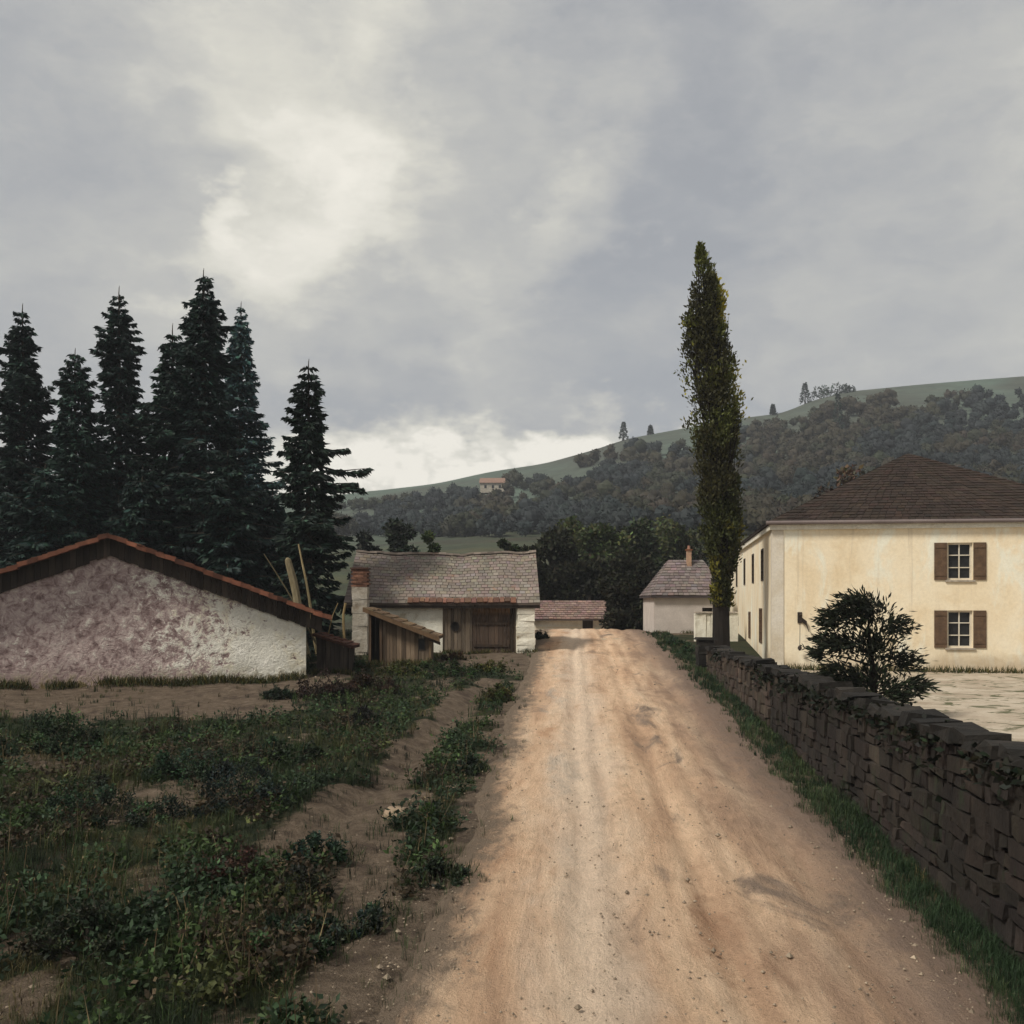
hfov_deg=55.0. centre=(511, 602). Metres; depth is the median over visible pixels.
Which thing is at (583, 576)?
broadleaf tree
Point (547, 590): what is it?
broadleaf tree
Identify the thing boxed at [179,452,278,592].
spruce tree
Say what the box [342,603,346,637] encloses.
pole
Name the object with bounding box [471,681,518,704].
bush
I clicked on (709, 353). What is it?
poplar tree
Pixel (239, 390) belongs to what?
spruce tree
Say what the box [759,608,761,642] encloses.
window
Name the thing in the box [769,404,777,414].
hill tree
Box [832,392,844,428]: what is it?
hill tree
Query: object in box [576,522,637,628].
broadleaf tree
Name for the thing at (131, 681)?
wall foot weeds
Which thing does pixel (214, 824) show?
tall grass
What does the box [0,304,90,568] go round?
spruce tree
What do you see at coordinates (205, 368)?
spruce tree
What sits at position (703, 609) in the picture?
window
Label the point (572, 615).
outbuilding
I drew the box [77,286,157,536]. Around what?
spruce tree
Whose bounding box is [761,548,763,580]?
window
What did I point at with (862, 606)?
evergreen bush
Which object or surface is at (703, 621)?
wall
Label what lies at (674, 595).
hipped house
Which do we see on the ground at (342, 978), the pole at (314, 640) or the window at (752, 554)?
the pole at (314, 640)
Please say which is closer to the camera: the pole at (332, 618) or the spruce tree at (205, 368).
the pole at (332, 618)
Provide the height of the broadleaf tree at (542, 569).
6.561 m
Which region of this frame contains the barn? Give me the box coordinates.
[344,550,539,653]
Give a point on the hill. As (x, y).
(907, 396)
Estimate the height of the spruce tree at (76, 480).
16.908 m
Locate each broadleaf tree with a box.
[347,528,382,616]
[381,517,420,552]
[420,530,441,552]
[496,537,523,551]
[519,544,550,600]
[533,522,581,592]
[539,557,587,600]
[549,554,610,626]
[555,515,599,560]
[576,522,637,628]
[598,547,658,597]
[610,516,665,575]
[651,513,702,565]
[678,525,709,566]
[811,464,864,499]
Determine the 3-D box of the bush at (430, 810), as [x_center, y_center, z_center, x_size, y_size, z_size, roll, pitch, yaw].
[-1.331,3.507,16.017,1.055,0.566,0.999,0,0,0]
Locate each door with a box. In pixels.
[472,613,510,652]
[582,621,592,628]
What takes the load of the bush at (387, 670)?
on the ground at (342, 978)
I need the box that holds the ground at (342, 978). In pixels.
[0,630,1023,1023]
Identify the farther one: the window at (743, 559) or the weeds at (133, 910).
the window at (743, 559)
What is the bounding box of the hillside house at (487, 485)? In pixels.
[479,478,504,493]
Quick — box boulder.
[382,806,409,818]
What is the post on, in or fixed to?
on the ground at (342, 978)
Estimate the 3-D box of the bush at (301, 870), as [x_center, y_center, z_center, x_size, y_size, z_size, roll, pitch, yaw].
[-2.749,3.653,12.919,1.187,0.740,0.935,0,0,0]
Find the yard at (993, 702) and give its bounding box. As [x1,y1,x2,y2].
[801,669,1023,741]
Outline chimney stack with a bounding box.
[350,567,370,654]
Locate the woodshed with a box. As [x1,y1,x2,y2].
[311,632,359,670]
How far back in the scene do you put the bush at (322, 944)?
11.04 m
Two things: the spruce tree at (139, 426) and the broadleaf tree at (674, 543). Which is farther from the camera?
the broadleaf tree at (674, 543)
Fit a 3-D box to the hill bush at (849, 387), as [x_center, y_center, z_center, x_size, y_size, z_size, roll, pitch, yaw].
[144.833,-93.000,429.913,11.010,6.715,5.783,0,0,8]
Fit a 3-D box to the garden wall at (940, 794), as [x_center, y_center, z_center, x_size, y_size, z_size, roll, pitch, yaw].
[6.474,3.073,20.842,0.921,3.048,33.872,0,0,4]
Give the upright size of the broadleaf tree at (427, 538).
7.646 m
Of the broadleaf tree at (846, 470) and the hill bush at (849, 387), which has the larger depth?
the hill bush at (849, 387)
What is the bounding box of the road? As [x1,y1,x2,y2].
[376,628,1023,1023]
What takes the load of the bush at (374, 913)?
on the ground at (342, 978)
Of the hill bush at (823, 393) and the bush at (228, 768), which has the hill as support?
the hill bush at (823, 393)
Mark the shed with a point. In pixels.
(391, 637)
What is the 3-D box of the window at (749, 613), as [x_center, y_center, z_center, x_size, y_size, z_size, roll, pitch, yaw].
[11.661,1.100,48.174,0.258,1.300,1.101,0,0,0]
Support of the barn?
on the ground at (342, 978)
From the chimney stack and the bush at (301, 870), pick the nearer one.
the bush at (301, 870)
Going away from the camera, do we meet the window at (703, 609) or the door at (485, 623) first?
the door at (485, 623)
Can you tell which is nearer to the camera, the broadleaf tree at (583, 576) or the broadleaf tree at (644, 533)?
the broadleaf tree at (583, 576)
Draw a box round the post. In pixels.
[285,557,310,657]
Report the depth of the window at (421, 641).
39.06 m
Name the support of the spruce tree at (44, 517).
on the ground at (342, 978)
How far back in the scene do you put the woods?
287.73 m
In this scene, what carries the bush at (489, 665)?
on the ground at (342, 978)
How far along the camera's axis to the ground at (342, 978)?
16.75 m
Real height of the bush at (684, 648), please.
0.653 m
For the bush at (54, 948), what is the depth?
10.89 m
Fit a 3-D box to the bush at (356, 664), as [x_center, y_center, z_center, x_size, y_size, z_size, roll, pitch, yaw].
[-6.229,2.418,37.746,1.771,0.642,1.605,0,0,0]
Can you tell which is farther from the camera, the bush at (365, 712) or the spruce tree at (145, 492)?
the spruce tree at (145, 492)
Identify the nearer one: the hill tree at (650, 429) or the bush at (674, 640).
the bush at (674, 640)
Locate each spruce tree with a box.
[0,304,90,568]
[0,463,104,567]
[35,348,122,551]
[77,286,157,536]
[103,467,191,555]
[117,325,198,563]
[143,270,285,591]
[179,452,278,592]
[212,301,296,568]
[252,492,316,605]
[264,361,374,657]
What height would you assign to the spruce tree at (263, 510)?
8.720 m
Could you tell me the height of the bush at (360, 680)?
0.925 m
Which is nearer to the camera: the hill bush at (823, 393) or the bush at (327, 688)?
the bush at (327, 688)
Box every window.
[418,638,424,649]
[702,608,711,613]
[736,564,737,586]
[743,559,744,584]
[748,612,750,638]
[752,554,753,582]
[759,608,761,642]
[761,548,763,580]
[934,542,985,581]
[934,610,985,649]
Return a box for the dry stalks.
[0,676,493,1023]
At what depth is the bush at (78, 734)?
22.26 m
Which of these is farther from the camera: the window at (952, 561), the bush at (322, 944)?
the window at (952, 561)
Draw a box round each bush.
[0,713,123,757]
[0,764,196,837]
[0,880,181,981]
[128,737,261,788]
[151,834,291,896]
[152,744,319,823]
[218,910,355,967]
[226,733,335,766]
[254,850,346,907]
[258,681,299,700]
[276,830,366,870]
[291,661,347,699]
[291,889,407,946]
[336,704,392,725]
[337,669,406,694]
[352,657,372,670]
[370,659,432,676]
[393,658,490,678]
[396,854,480,889]
[401,797,461,833]
[433,649,474,659]
[445,751,495,775]
[471,657,512,672]
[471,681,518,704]
[535,630,549,639]
[595,554,652,629]
[652,636,693,645]
[671,642,700,653]
[800,584,941,703]
[809,385,836,399]
[830,382,855,392]
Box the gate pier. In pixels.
[694,637,716,668]
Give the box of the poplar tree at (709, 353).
[673,240,753,647]
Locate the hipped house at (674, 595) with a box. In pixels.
[639,546,712,632]
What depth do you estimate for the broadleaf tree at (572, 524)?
87.41 m
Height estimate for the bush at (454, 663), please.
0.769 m
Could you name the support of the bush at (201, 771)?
on the ground at (342, 978)
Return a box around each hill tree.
[618,422,628,440]
[646,424,653,434]
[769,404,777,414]
[799,382,811,403]
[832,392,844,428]
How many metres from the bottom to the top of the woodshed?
1.716 m
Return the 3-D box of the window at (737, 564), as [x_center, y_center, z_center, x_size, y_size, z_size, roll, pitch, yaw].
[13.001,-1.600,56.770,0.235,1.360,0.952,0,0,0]
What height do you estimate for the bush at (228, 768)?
1.110 m
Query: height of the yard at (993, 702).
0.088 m
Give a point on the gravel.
(578, 1006)
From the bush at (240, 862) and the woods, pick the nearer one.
the bush at (240, 862)
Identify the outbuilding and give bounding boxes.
[534,601,606,629]
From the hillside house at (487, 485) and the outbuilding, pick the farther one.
the hillside house at (487, 485)
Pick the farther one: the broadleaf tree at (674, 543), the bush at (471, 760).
the broadleaf tree at (674, 543)
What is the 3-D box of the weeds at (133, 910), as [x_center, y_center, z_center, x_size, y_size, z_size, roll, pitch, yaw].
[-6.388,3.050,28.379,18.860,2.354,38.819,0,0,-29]
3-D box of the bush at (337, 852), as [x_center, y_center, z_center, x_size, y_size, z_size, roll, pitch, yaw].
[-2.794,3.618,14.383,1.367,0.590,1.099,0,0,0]
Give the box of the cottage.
[0,533,331,688]
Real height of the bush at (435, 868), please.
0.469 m
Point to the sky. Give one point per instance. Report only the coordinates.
(480, 224)
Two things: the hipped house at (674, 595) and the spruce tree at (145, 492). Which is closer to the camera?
the spruce tree at (145, 492)
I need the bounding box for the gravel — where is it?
[0,650,1023,1023]
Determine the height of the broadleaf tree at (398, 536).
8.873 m
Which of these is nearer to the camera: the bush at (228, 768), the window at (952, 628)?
the bush at (228, 768)
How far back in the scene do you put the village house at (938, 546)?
37.50 m
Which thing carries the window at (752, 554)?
in the village house at (938, 546)
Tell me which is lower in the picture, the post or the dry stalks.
the dry stalks
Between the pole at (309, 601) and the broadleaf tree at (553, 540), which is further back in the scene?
the broadleaf tree at (553, 540)
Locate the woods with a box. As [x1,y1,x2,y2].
[332,383,1023,537]
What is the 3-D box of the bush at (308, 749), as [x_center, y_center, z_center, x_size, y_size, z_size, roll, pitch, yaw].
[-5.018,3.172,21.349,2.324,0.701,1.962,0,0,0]
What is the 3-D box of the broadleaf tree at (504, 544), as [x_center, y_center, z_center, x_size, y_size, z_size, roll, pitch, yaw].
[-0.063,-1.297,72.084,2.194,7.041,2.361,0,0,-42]
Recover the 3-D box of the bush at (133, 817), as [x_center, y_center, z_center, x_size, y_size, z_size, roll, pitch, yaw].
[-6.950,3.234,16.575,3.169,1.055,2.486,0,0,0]
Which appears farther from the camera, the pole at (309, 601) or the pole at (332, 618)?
the pole at (309, 601)
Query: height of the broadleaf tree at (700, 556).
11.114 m
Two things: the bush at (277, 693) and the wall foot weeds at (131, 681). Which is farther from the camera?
the wall foot weeds at (131, 681)
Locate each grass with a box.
[0,628,863,1023]
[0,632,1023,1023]
[642,631,1023,1023]
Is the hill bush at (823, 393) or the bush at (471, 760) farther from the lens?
the hill bush at (823, 393)
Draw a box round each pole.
[264,554,316,645]
[298,544,316,653]
[328,603,337,633]
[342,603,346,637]
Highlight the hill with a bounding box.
[5,376,1023,629]
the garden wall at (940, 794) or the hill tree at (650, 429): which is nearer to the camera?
the garden wall at (940, 794)
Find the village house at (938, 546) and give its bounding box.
[730,454,1023,671]
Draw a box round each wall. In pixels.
[694,611,737,640]
[705,645,1023,964]
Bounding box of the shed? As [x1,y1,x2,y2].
[363,607,443,665]
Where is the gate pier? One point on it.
(701, 651)
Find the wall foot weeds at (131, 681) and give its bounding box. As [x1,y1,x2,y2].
[0,629,1023,690]
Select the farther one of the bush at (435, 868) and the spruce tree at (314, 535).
the spruce tree at (314, 535)
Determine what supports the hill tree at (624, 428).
on the hill
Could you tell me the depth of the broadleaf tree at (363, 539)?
77.54 m
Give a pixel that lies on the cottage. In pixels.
(100, 606)
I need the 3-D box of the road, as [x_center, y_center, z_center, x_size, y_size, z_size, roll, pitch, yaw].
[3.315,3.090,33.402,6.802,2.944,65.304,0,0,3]
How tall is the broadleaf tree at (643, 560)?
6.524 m
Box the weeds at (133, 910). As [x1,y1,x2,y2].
[0,651,520,1023]
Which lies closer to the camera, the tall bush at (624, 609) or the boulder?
the boulder
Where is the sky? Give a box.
[0,0,1023,496]
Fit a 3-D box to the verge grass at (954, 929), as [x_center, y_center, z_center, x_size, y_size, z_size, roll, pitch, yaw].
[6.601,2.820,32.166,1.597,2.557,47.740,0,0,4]
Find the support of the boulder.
on the ground at (342, 978)
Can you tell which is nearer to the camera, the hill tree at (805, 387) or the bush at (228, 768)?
the bush at (228, 768)
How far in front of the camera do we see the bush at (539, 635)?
51.07 m
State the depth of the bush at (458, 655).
40.43 m

